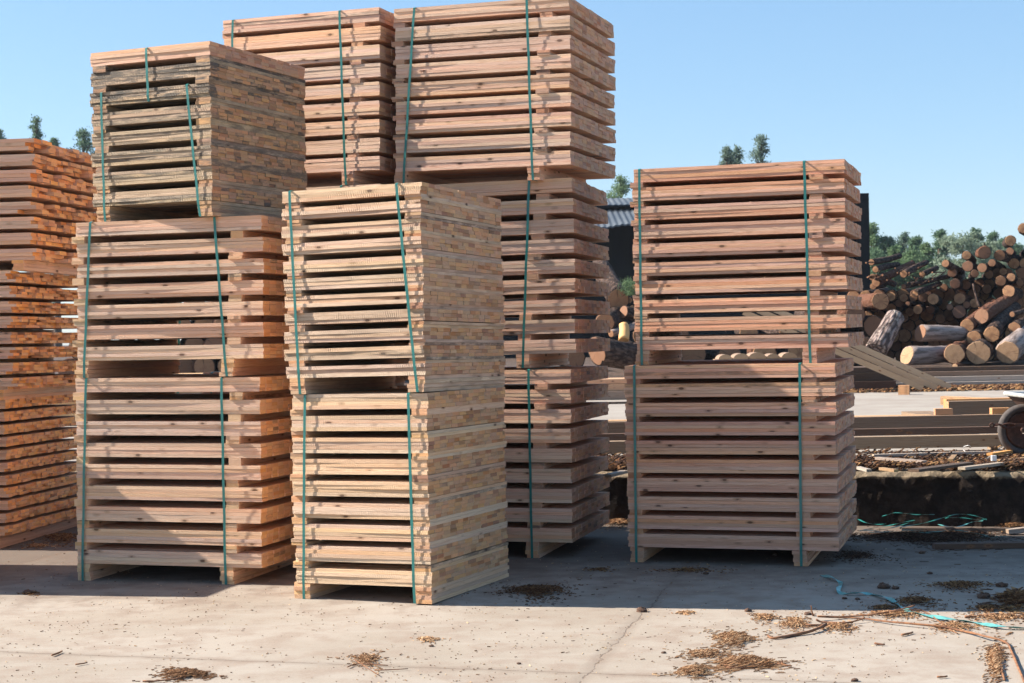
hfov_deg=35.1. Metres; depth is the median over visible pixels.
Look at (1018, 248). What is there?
pine tree
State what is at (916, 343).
log
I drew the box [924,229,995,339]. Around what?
silvery tree
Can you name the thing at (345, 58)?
board bundle
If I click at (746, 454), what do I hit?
board bundle
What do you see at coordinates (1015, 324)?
log
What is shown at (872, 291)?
log
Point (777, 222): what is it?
board bundle
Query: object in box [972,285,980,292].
log
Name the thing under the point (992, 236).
pine tree
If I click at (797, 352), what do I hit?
log
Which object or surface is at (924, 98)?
sky
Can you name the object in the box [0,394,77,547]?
board bundle
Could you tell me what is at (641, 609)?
bark clod
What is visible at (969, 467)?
slat
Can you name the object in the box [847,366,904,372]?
edge timber
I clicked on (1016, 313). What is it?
log
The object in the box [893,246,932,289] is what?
pine tree
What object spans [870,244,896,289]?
pine tree
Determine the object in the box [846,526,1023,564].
bark litter
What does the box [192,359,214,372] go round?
log
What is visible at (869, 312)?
log
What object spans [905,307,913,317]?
log
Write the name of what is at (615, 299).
log
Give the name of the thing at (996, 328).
log
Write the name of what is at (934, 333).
log
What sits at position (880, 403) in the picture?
raised yard
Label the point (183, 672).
bark litter
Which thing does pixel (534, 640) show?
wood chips
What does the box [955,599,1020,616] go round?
bark litter
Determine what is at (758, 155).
tall tree
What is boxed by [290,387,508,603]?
board bundle
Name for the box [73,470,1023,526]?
retaining wall
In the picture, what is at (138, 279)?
board bundle
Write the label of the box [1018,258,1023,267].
log
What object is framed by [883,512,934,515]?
loose strap
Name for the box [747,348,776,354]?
log
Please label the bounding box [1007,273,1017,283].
log
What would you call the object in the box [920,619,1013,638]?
bark litter
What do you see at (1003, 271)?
log
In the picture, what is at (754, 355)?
slab offcut
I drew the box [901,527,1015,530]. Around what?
plank
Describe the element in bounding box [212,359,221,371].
log
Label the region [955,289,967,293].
log
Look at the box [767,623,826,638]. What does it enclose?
stick
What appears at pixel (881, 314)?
log
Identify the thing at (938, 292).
log
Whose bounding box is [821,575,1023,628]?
loose strap
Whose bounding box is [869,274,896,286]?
log
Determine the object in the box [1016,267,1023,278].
log
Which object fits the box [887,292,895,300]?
log
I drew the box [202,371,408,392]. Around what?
board bundle
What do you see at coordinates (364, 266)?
board bundle
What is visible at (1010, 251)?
log
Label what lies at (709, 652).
bark litter
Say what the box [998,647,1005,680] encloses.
stick
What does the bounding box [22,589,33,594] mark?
bark clod
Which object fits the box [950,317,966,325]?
log
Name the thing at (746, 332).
log
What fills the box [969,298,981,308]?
log
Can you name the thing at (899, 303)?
log
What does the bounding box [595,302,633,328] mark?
log
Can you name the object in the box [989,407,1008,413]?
block
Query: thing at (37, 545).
bark litter
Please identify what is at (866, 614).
stick
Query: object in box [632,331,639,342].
log
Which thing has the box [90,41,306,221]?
board bundle
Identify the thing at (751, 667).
stick
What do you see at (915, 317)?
log
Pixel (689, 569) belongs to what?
bark litter
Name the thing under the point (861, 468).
slat
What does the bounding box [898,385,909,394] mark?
block
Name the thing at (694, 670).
bark litter
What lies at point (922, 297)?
log
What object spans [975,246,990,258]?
log
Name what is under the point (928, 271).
log
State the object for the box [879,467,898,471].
slat
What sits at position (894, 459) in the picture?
slat
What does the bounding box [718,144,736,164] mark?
tall tree
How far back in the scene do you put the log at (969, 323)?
31.01 m
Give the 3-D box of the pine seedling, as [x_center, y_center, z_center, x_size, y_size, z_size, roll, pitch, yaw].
[2.292,-1.086,31.415,0.522,0.430,0.521,-1,0,-38]
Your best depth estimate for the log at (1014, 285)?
34.57 m
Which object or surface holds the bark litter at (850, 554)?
on the ground at (333, 636)
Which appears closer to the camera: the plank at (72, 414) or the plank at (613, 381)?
the plank at (72, 414)
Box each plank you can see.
[47,402,75,404]
[58,413,76,425]
[587,377,626,383]
[591,390,628,399]
[608,384,624,390]
[608,414,928,421]
[609,401,626,403]
[713,358,800,359]
[742,312,923,389]
[756,312,937,389]
[774,311,950,387]
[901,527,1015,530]
[932,541,1023,549]
[1006,527,1023,533]
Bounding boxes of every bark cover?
[593,446,1023,470]
[843,383,1023,392]
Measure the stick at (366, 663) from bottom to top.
0.006 m
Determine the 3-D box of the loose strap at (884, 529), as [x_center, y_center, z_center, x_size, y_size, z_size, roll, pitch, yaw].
[2.705,1.330,11.573,0.427,0.032,0.143,-1,0,-23]
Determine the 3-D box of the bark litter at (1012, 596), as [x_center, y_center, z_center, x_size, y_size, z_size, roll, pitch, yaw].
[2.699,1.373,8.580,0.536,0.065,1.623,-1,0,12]
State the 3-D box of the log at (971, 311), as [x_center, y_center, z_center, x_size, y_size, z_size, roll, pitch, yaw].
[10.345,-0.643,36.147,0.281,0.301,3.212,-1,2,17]
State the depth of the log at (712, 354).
32.03 m
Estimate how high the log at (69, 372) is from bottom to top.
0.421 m
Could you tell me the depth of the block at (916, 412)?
16.85 m
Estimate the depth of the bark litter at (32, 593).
9.59 m
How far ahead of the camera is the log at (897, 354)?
34.84 m
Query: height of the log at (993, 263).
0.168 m
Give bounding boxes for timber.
[842,372,911,380]
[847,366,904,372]
[851,380,895,388]
[893,375,1023,382]
[896,380,1023,385]
[906,365,1023,371]
[913,370,1023,376]
[940,396,987,404]
[943,398,1010,407]
[945,400,1016,414]
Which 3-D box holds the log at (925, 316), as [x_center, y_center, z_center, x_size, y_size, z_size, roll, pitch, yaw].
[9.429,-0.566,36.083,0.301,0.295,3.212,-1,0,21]
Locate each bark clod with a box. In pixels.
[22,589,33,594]
[636,607,646,611]
[877,582,890,588]
[977,593,990,598]
[995,582,1007,586]
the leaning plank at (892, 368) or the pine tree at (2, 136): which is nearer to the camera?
the leaning plank at (892, 368)
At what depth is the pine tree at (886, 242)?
83.76 m
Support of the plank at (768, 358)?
on the plank
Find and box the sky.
[0,0,1023,344]
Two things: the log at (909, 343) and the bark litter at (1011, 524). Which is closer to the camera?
the bark litter at (1011, 524)
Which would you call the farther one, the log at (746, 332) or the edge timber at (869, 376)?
the log at (746, 332)
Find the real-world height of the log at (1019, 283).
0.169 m
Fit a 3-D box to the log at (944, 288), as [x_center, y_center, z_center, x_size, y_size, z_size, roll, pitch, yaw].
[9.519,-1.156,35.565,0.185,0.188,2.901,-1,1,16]
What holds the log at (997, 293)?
on the log
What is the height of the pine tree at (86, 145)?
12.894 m
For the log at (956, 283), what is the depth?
33.20 m
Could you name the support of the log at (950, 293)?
on the log at (944, 304)
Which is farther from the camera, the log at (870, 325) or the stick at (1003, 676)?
the log at (870, 325)
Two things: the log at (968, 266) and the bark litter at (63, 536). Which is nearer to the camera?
the bark litter at (63, 536)
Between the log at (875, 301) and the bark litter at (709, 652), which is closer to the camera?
the bark litter at (709, 652)
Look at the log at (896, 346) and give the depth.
34.80 m
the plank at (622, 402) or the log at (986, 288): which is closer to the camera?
the plank at (622, 402)
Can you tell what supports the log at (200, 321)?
on the log at (212, 341)
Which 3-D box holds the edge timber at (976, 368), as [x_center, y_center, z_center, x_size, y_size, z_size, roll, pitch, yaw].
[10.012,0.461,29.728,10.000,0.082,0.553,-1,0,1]
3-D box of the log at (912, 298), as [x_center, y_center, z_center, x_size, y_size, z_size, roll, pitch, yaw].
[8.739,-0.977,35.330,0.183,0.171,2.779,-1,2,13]
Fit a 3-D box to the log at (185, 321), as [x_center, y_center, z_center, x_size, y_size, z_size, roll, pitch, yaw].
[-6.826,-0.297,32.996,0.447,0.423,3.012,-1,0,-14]
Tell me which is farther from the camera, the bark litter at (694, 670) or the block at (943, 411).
the block at (943, 411)
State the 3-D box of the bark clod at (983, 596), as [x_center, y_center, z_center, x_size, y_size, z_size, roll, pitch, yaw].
[2.585,1.391,8.867,0.077,0.031,0.052,-1,0,0]
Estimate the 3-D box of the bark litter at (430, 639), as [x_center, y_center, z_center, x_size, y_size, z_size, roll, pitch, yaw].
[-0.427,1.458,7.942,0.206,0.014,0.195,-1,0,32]
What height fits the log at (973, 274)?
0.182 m
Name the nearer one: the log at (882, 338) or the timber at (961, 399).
the timber at (961, 399)
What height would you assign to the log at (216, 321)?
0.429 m
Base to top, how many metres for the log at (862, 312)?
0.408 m
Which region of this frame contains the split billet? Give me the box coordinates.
[618,322,629,341]
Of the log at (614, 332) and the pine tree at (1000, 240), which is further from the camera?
the pine tree at (1000, 240)
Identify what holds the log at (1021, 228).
on the log at (1009, 241)
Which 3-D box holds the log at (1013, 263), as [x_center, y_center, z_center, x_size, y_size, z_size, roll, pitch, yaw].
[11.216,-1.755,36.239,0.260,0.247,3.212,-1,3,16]
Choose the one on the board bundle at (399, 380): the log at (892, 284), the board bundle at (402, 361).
the board bundle at (402, 361)
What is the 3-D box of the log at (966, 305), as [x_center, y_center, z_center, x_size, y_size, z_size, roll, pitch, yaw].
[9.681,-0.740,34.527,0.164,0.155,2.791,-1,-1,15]
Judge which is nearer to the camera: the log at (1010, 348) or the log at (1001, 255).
the log at (1010, 348)
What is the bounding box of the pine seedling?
[616,275,635,296]
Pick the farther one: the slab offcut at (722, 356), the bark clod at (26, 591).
the slab offcut at (722, 356)
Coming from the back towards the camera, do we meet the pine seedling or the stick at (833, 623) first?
the pine seedling
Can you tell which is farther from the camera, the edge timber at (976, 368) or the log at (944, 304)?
the log at (944, 304)
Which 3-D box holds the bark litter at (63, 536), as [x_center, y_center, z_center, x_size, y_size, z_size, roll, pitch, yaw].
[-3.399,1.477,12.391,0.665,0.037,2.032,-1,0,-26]
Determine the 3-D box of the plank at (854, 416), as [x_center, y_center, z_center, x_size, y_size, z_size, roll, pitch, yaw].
[2.189,0.747,15.317,3.551,0.047,0.203,-1,0,0]
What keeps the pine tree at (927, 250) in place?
on the log yard ground at (612, 372)
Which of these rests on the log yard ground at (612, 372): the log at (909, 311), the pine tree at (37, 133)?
the pine tree at (37, 133)
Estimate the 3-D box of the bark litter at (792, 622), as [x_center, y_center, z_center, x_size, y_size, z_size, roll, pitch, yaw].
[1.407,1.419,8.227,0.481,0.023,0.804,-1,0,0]
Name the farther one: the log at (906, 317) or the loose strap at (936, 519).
the log at (906, 317)
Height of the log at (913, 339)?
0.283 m
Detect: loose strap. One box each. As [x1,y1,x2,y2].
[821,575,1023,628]
[863,523,906,530]
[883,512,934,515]
[900,514,986,529]
[903,530,987,535]
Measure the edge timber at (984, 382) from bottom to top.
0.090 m
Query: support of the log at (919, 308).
on the log at (925, 316)
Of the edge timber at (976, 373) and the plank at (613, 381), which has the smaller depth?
the plank at (613, 381)
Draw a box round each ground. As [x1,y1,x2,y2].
[0,524,1023,682]
[54,357,1023,384]
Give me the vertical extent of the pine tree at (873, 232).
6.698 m
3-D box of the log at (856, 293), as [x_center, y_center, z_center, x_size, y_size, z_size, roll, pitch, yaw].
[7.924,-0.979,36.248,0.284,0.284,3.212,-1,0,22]
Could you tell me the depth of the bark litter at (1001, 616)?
8.23 m
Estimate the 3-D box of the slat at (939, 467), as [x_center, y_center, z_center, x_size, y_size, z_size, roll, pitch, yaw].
[3.171,0.925,11.942,0.757,0.021,0.093,-1,0,-44]
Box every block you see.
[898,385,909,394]
[901,411,956,434]
[934,408,952,414]
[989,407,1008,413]
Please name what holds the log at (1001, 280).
on the log at (1010, 290)
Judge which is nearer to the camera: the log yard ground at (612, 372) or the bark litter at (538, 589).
the bark litter at (538, 589)
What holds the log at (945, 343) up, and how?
on the log
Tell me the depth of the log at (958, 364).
29.79 m
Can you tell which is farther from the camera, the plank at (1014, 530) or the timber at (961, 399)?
the timber at (961, 399)
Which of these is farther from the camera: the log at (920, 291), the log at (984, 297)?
the log at (984, 297)
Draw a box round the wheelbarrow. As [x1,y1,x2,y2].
[989,391,1023,454]
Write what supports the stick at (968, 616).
on the ground at (333, 636)
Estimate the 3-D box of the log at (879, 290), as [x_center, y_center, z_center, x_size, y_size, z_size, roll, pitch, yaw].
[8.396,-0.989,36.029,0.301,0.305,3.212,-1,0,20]
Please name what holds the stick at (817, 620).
on the ground at (333, 636)
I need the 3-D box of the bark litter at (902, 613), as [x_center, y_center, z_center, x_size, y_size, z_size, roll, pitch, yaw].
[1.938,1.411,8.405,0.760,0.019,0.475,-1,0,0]
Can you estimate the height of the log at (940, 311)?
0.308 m
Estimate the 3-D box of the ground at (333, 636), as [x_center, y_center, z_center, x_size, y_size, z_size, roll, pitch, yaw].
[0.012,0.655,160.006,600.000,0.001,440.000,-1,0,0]
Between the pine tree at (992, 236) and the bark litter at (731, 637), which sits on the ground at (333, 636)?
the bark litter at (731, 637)
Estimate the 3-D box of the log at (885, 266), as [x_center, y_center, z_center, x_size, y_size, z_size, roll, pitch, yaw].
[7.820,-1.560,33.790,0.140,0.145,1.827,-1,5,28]
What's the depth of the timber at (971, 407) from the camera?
15.35 m
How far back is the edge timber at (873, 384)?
27.87 m
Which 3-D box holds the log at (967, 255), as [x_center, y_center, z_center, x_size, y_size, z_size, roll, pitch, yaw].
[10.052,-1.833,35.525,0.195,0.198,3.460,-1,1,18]
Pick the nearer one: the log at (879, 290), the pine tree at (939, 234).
the log at (879, 290)
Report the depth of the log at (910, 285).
33.45 m
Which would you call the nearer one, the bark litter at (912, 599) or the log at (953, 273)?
the bark litter at (912, 599)
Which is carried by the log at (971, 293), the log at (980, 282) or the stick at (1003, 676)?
the log at (980, 282)
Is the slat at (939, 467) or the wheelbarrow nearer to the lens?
the slat at (939, 467)
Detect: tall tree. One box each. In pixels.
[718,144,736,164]
[729,143,743,163]
[742,134,771,163]
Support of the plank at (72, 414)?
on the raised yard at (880, 403)
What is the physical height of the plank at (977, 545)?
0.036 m
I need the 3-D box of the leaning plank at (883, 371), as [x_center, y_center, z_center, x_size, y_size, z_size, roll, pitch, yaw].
[5.406,0.139,27.322,2.983,1.420,0.143,-1,0,10]
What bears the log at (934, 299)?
on the log at (940, 311)
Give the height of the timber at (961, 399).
0.162 m
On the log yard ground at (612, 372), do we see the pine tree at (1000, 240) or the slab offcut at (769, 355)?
the pine tree at (1000, 240)
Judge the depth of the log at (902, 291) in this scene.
34.61 m
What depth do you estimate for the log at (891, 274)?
33.53 m
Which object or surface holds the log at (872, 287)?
on the log at (879, 290)
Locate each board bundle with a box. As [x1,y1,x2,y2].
[0,138,96,275]
[0,270,78,399]
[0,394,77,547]
[72,215,300,377]
[73,373,296,584]
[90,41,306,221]
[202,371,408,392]
[222,7,396,187]
[225,184,412,363]
[281,182,505,393]
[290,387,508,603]
[391,0,615,184]
[409,365,609,557]
[416,178,610,367]
[624,358,856,565]
[630,159,863,364]
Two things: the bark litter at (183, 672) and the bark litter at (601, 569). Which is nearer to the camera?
the bark litter at (183, 672)
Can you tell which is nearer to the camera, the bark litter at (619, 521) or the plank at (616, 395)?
the bark litter at (619, 521)
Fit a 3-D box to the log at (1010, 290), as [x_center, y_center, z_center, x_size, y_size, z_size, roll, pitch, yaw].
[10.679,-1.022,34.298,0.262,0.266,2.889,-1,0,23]
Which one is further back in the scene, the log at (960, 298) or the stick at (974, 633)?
the log at (960, 298)
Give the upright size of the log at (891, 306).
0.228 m
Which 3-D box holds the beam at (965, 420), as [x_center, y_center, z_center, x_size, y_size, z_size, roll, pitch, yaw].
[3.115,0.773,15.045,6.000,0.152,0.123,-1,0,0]
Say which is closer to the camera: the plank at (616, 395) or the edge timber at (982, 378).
the plank at (616, 395)
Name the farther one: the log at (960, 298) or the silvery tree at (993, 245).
the silvery tree at (993, 245)
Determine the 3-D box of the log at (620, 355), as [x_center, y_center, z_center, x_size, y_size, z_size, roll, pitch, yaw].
[2.012,0.249,29.945,1.387,0.531,0.512,9,-6,-36]
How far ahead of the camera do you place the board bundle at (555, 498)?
10.80 m
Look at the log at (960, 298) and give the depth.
33.40 m
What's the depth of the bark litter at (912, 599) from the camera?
8.75 m
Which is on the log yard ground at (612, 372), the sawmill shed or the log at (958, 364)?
the sawmill shed
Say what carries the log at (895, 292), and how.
on the log at (892, 296)
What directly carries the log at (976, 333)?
on the log at (981, 351)
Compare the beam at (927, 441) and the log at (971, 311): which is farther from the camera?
the log at (971, 311)
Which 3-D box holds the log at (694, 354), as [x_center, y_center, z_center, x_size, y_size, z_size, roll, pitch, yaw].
[3.764,0.220,33.687,0.535,0.523,3.012,-1,1,6]
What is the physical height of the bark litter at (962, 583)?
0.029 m
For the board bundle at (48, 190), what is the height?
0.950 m
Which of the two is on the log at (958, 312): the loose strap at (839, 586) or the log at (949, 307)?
the log at (949, 307)
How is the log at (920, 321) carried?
on the log at (913, 339)
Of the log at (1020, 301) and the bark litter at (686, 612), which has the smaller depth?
the bark litter at (686, 612)
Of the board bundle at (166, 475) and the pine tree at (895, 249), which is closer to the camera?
the board bundle at (166, 475)
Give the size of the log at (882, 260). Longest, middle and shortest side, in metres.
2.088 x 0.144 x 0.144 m
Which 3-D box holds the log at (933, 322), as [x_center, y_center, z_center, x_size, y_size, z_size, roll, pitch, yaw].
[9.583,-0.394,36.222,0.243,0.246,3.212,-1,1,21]
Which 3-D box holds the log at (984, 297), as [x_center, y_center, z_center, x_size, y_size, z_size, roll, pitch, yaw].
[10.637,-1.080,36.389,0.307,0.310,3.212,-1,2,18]
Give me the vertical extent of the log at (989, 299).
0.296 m
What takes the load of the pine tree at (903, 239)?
on the log yard ground at (612, 372)
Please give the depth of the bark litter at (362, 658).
7.48 m
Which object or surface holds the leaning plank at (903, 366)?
on the raised yard at (880, 403)
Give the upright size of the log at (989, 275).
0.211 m
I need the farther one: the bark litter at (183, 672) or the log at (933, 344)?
the log at (933, 344)
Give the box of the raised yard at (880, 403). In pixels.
[65,389,1023,469]
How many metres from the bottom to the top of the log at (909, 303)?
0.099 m
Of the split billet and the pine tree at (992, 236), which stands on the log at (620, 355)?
the split billet
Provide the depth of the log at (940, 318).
33.99 m
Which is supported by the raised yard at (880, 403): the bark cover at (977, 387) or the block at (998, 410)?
the bark cover at (977, 387)
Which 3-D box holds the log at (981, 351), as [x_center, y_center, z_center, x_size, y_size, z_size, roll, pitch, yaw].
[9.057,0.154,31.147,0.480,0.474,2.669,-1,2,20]
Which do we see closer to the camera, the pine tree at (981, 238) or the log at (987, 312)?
the log at (987, 312)
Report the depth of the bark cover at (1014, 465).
12.89 m
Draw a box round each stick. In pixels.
[143,677,181,681]
[347,663,387,667]
[374,668,407,670]
[727,659,782,668]
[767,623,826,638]
[806,618,864,625]
[816,619,852,622]
[817,605,915,616]
[820,616,1023,682]
[889,609,957,633]
[964,613,997,617]
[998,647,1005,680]
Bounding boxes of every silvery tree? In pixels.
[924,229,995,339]
[967,239,1009,313]
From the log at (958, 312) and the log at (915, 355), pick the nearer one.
the log at (915, 355)
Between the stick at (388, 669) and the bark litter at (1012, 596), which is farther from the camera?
the bark litter at (1012, 596)
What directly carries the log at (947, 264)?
on the log at (953, 273)
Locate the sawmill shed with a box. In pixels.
[501,193,869,357]
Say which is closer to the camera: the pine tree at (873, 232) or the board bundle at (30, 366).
the board bundle at (30, 366)
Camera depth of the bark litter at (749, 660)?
7.18 m
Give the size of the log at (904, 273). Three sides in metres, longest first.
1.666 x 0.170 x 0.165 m
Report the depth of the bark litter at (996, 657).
7.19 m
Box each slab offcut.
[715,354,731,358]
[731,353,748,358]
[746,352,766,358]
[765,353,779,358]
[778,352,796,357]
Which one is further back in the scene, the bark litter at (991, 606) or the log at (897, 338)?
the log at (897, 338)
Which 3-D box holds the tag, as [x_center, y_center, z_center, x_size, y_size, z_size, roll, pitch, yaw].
[3.635,0.880,12.211,0.035,0.040,0.030,-1,0,0]
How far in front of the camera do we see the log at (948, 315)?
34.66 m
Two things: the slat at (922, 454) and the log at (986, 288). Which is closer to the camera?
the slat at (922, 454)
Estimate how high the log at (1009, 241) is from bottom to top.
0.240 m
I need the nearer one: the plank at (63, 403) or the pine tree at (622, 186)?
the plank at (63, 403)
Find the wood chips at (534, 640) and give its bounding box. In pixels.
[6,549,1023,682]
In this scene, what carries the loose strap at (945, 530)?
on the ground at (333, 636)
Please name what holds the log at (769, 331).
on the log at (769, 350)
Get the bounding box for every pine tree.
[0,129,8,138]
[28,114,56,329]
[49,137,61,345]
[66,127,95,212]
[602,172,632,198]
[869,222,881,252]
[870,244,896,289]
[873,232,905,256]
[885,244,906,290]
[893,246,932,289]
[895,231,910,252]
[904,235,922,253]
[919,241,936,283]
[930,229,955,303]
[966,227,985,274]
[978,230,1000,286]
[993,236,1017,297]
[1012,242,1023,273]
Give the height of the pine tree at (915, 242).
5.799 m
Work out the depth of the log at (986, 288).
34.49 m
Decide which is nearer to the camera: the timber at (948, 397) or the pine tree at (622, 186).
the timber at (948, 397)
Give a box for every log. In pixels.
[58,358,76,373]
[177,320,191,323]
[179,359,193,372]
[180,339,203,344]
[190,320,212,323]
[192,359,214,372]
[202,338,222,344]
[212,319,227,322]
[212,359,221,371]
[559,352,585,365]
[588,336,639,368]
[592,260,628,307]
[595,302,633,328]
[608,322,636,336]
[620,305,634,320]
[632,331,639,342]
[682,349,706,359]
[705,349,740,359]
[734,330,758,333]
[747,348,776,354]
[758,329,797,333]
[776,348,802,358]
[794,311,804,314]
[837,306,865,320]
[840,315,881,337]
[847,291,861,296]
[849,336,869,361]
[858,292,888,309]
[860,287,888,293]
[865,310,873,314]
[865,310,903,359]
[868,253,901,265]
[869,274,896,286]
[870,284,886,289]
[872,260,914,286]
[872,262,899,272]
[873,289,886,293]
[873,310,885,318]
[886,289,897,301]
[886,303,898,311]
[886,350,895,358]
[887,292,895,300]
[891,341,901,351]
[893,332,899,342]
[895,299,907,308]
[895,349,902,361]
[897,288,911,298]
[899,293,912,302]
[899,329,911,342]
[900,260,928,277]
[900,346,947,364]
[901,274,949,288]
[901,341,912,349]
[902,313,908,322]
[902,319,915,330]
[905,301,921,305]
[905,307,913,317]
[909,294,917,301]
[909,313,919,321]
[910,329,915,341]
[912,281,941,296]
[912,341,927,345]
[913,304,925,313]
[915,318,926,328]
[915,324,967,341]
[918,293,927,302]
[919,266,938,277]
[920,309,934,321]
[926,320,937,324]
[927,293,942,305]
[927,342,939,345]
[932,289,944,298]
[934,309,944,319]
[935,314,945,323]
[938,299,947,309]
[939,284,948,292]
[940,341,951,345]
[942,260,964,274]
[943,340,968,363]
[944,288,967,301]
[944,309,954,321]
[946,304,953,311]
[947,269,962,280]
[950,278,962,289]
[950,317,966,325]
[952,305,965,319]
[952,363,968,366]
[954,293,972,304]
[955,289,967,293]
[960,299,994,331]
[962,251,976,262]
[962,260,977,271]
[962,280,973,289]
[962,301,970,310]
[965,338,996,364]
[966,317,994,343]
[967,289,991,298]
[968,269,978,279]
[968,308,977,315]
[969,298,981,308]
[972,283,980,307]
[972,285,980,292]
[974,277,985,288]
[974,295,1018,324]
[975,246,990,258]
[977,263,993,272]
[980,289,991,300]
[982,270,993,279]
[982,284,991,294]
[983,301,1020,341]
[985,278,995,288]
[985,297,995,303]
[988,259,1005,268]
[992,268,999,278]
[992,287,1003,298]
[993,250,1021,262]
[995,275,1012,285]
[996,326,1023,363]
[999,268,1007,275]
[1002,235,1015,247]
[1002,285,1023,298]
[1005,268,1013,275]
[1006,247,1015,255]
[1007,258,1019,268]
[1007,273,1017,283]
[1008,317,1023,332]
[1010,308,1023,316]
[1011,277,1022,288]
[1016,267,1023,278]
[1016,279,1023,286]
[1018,223,1023,235]
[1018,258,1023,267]
[1018,298,1023,307]
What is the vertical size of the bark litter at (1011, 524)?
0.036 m
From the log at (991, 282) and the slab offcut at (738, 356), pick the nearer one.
the slab offcut at (738, 356)
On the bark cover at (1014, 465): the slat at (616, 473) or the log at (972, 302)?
the slat at (616, 473)
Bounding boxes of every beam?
[593,426,1023,440]
[601,433,1023,453]
[607,414,1002,432]
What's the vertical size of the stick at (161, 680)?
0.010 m
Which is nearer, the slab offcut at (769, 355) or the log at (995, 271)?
the slab offcut at (769, 355)
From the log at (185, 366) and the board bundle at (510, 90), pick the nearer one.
the board bundle at (510, 90)
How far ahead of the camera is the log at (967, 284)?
34.29 m
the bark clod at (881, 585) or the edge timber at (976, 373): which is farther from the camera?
the edge timber at (976, 373)
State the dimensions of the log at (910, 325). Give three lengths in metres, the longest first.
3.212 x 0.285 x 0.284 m
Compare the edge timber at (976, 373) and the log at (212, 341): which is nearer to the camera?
the edge timber at (976, 373)
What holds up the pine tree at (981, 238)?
on the log yard ground at (612, 372)
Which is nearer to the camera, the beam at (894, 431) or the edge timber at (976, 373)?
the beam at (894, 431)
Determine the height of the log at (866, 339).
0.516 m
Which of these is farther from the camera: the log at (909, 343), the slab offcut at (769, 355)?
the log at (909, 343)
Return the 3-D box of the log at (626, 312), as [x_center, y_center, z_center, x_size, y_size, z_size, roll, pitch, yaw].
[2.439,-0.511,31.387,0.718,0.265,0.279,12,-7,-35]
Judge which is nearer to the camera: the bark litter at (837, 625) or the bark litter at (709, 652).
the bark litter at (709, 652)
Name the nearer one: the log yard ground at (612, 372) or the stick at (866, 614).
the stick at (866, 614)
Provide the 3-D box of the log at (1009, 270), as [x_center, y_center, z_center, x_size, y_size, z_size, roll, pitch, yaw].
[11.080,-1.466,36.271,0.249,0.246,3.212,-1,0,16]
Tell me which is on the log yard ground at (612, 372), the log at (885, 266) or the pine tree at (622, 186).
the pine tree at (622, 186)
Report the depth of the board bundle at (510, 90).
10.84 m
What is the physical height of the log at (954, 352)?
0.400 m
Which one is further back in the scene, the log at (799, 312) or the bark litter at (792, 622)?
the log at (799, 312)
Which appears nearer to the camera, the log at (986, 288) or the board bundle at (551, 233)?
the board bundle at (551, 233)
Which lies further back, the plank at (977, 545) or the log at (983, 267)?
the log at (983, 267)
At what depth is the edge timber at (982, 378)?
29.09 m
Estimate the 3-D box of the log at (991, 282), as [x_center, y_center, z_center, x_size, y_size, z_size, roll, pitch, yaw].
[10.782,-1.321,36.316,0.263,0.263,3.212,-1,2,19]
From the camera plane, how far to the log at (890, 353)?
34.87 m
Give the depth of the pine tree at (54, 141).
94.82 m
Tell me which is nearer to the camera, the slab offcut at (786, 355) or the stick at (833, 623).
the stick at (833, 623)
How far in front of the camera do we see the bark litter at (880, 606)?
8.58 m
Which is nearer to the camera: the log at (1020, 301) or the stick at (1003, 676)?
the stick at (1003, 676)
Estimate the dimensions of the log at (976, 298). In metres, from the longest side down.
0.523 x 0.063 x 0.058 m
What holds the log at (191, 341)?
on the log at (202, 365)
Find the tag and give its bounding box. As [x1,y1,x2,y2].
[991,455,996,460]
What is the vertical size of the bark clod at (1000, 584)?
0.028 m
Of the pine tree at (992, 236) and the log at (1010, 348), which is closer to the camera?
the log at (1010, 348)
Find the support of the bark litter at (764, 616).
on the ground at (333, 636)
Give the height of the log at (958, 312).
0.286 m
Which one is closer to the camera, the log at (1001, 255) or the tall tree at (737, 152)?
the log at (1001, 255)
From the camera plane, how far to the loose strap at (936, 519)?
11.69 m
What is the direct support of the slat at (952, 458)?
on the bark cover at (1014, 465)
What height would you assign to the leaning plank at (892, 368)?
1.451 m
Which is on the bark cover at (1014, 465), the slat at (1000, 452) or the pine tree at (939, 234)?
the slat at (1000, 452)
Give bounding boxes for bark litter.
[5,590,40,596]
[10,542,57,550]
[32,532,77,554]
[132,665,253,682]
[327,649,401,680]
[410,636,450,643]
[462,575,616,608]
[584,566,615,571]
[600,518,627,532]
[630,563,735,574]
[640,647,772,662]
[652,646,815,677]
[652,662,732,681]
[671,609,705,618]
[681,625,784,652]
[727,609,785,628]
[747,608,843,636]
[808,606,947,622]
[816,546,900,566]
[816,619,873,633]
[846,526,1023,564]
[861,604,918,612]
[872,590,987,613]
[899,577,1017,599]
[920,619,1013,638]
[952,610,1023,628]
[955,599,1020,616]
[965,628,1016,682]
[974,586,1023,633]
[995,522,1023,533]
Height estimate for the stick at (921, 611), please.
0.031 m
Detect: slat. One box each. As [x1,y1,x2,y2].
[603,470,626,476]
[856,466,871,471]
[872,451,990,456]
[875,457,926,462]
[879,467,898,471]
[908,462,973,471]
[948,455,956,461]
[958,462,1004,469]
[987,450,1012,455]
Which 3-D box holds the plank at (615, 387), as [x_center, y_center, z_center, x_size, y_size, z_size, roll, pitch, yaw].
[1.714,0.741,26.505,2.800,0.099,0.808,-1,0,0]
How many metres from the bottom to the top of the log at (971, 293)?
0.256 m
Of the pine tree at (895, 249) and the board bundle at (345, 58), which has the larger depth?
the pine tree at (895, 249)

